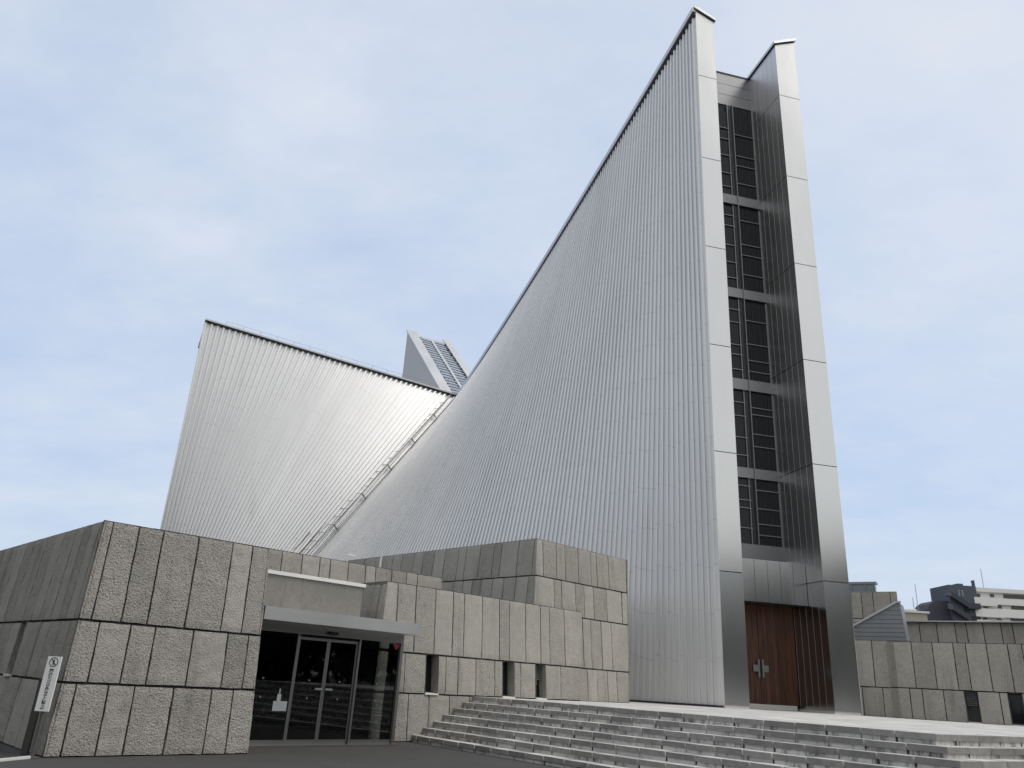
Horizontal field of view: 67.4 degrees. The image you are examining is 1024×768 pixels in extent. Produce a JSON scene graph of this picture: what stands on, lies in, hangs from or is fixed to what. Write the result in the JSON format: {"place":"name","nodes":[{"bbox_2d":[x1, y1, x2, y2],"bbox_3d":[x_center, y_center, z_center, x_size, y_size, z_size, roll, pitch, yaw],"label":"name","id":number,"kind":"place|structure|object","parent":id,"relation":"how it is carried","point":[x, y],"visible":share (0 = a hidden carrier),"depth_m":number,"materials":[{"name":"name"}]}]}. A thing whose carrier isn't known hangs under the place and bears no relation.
{"place":"outdoors","nodes":[
{"label":"outdoors","id":0,"kind":"place"},
{"bbox_2d":[0,726,559,767],"bbox_3d":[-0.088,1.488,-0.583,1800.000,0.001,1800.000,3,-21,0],"label":"ground","id":1,"kind":"structure","parent":0,"point":[410,755],"depth_m":15.45,"materials":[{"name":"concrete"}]},
{"bbox_2d":[0,749,20,758],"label":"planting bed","id":2,"kind":"object","parent":1,"relation":"on","point":[4,754],"depth_m":13.11,"materials":[{"name":"soil"}]},
{"bbox_2d":[0,756,30,761],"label":"kerb strip","id":3,"kind":"object","parent":1,"relation":"on","point":[15,758],"visible":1,"depth_m":12.60,"materials":[{"name":"concrete"}]},
{"bbox_2d":[20,679,41,755],"bbox_3d":[-8.401,5.844,13.501,0.130,1.235,0.085,2,-21,4],"label":"dark post","id":4,"kind":"object","parent":1,"relation":"on","point":[29,734],"visible":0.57,"depth_m":13.41,"materials":[{"name":"black metal"}]},
{"bbox_2d":[29,656,62,758],"bbox_3d":[-8.083,5.567,13.273,0.251,1.620,0.160,3,-21,0],"label":"notice sign","id":5,"kind":"object","parent":1,"relation":"on","point":[48,685],"visible":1,"depth_m":13.30,"materials":[{"name":"white metal"}]},
{"bbox_2d":[0,520,629,757],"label":"annex building","id":6,"kind":"structure","parent":1,"relation":"on","point":[162,642],"depth_m":18.91,"materials":[{"name":"stone"}]},
{"bbox_2d":[261,702,271,712],"bbox_3d":[-5.610,7.395,17.553,0.004,0.250,0.250,-17,-29,42],"label":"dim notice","id":7,"kind":"object","parent":6,"relation":"attached to","point":[267,705],"visible":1,"depth_m":17.57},
{"bbox_2d":[272,689,286,710],"bbox_3d":[-5.367,7.322,17.809,0.006,0.480,0.360,-17,-29,42],"label":"paper notice","id":8,"kind":"object","parent":6,"relation":"attached to","point":[279,704],"visible":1,"depth_m":17.77,"materials":[{"name":"white paper"}]},
{"bbox_2d":[285,637,329,743],"bbox_3d":[-4.887,7.313,18.362,0.090,2.368,0.855,-17,-29,42],"label":"sliding door","id":9,"kind":"structure","parent":6,"relation":"in","point":[313,741],"depth_m":18.44,"materials":[{"name":"grey glass"}]},
{"bbox_2d":[315,639,358,743],"bbox_3d":[-4.286,7.565,18.916,0.090,2.368,0.875,-17,-29,42],"label":"sliding door","id":10,"kind":"structure","parent":6,"relation":"in","point":[318,741],"depth_m":18.89,"materials":[{"name":"grey glass"}]},
{"bbox_2d":[424,655,438,694],"bbox_3d":[-2.414,8.387,22.181,0.486,1.077,0.480,-17,-29,42],"label":"window","id":11,"kind":"structure","parent":6,"relation":"in","point":[429,657],"depth_m":22.37,"materials":[{"name":"black glass"}]},
{"bbox_2d":[502,661,514,697],"bbox_3d":[-0.224,9.307,24.196,0.486,1.077,0.530,-17,-29,42],"label":"window","id":12,"kind":"structure","parent":6,"relation":"in","point":[504,663],"depth_m":24.40,"materials":[{"name":"black glass"}]},
{"bbox_2d":[535,664,546,699],"bbox_3d":[0.827,9.748,25.163,0.486,1.077,0.500,-17,-29,42],"label":"window","id":13,"kind":"structure","parent":6,"relation":"in","point":[538,666],"depth_m":25.31,"materials":[{"name":"black glass"}]},
{"bbox_2d":[412,696,1023,767],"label":"stone staircase","id":14,"kind":"structure","parent":1,"relation":"on","point":[562,735],"depth_m":15.80,"materials":[{"name":"grey stone"}]},
{"bbox_2d":[849,582,877,623],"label":"glass penthouse","id":15,"kind":"object","parent":1,"relation":"on","point":[862,586],"visible":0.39,"depth_m":45.44,"materials":[{"name":"glass"}]},
{"bbox_2d":[160,5,862,715],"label":"cathedral","id":16,"kind":"structure","parent":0,"point":[642,387],"depth_m":41.53,"materials":[{"name":"metal"}]},
{"bbox_2d":[716,71,785,561],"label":"gable window","id":17,"kind":"structure","parent":16,"relation":"in","point":[756,451],"depth_m":40.71,"materials":[{"name":"glass"}]},
{"bbox_2d":[744,604,761,703],"bbox_3d":[10.054,11.890,34.086,2.000,4.180,0.200,8,-22,-12],"label":"entrance door","id":18,"kind":"structure","parent":16,"relation":"in","point":[753,660],"depth_m":34.21,"materials":[{"name":"brown wood"}]},
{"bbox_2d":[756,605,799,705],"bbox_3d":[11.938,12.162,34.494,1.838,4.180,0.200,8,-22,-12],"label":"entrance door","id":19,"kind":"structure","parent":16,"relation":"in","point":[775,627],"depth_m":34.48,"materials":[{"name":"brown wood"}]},
{"bbox_2d":[0,0,1023,608],"label":"sky","id":20,"kind":"structure","parent":0,"point":[343,178],"materials":[{"name":"blue"}]},
{"bbox_2d":[493,697,1023,735],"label":"terrace paving","id":21,"kind":"structure","parent":0,"point":[920,725],"depth_m":21.54,"materials":[{"name":"stone"}]},
{"bbox_2d":[851,592,1023,725],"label":"stone wing","id":22,"kind":"structure","parent":21,"relation":"on","point":[965,671],"depth_m":31.90,"materials":[{"name":"grey stone"}]},
{"bbox_2d":[965,691,981,722],"bbox_3d":[18.322,12.842,30.521,0.470,1.197,0.495,-10,-25,30],"label":"window","id":23,"kind":"structure","parent":22,"relation":"in","point":[974,716],"depth_m":30.59,"materials":[{"name":"black glass"}]},
{"bbox_2d":[1008,693,1023,725],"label":"window","id":24,"kind":"structure","parent":22,"relation":"in","point":[1015,699],"depth_m":29.92,"materials":[{"name":"black glass"}]},
{"bbox_2d":[904,609,929,620],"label":"beige house","id":25,"kind":"structure","parent":0,"point":[913,614],"depth_m":184.47,"materials":[{"name":"stone"}]},
{"bbox_2d":[915,580,980,620],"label":"dark apartment block","id":26,"kind":"structure","parent":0,"point":[954,602],"depth_m":195.78,"materials":[{"name":"stone"}]},
{"bbox_2d":[974,587,1023,620],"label":"white apartment block","id":27,"kind":"structure","parent":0,"point":[1002,604],"depth_m":196.11,"materials":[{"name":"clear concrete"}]},
{"bbox_2d":[1003,594,1023,598],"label":"window","id":28,"kind":"structure","parent":27,"relation":"in","point":[1004,595],"depth_m":197.96,"materials":[{"name":"grey glass"}]},
{"bbox_2d":[1010,618,1023,620],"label":"window","id":29,"kind":"structure","parent":27,"relation":"in","point":[1012,619],"depth_m":195.89,"materials":[{"name":"grey glass"}]},
{"bbox_2d":[1011,606,1023,609],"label":"window","id":30,"kind":"structure","parent":27,"relation":"in","point":[1012,607],"depth_m":196.94,"materials":[{"name":"grey glass"}]}
]}

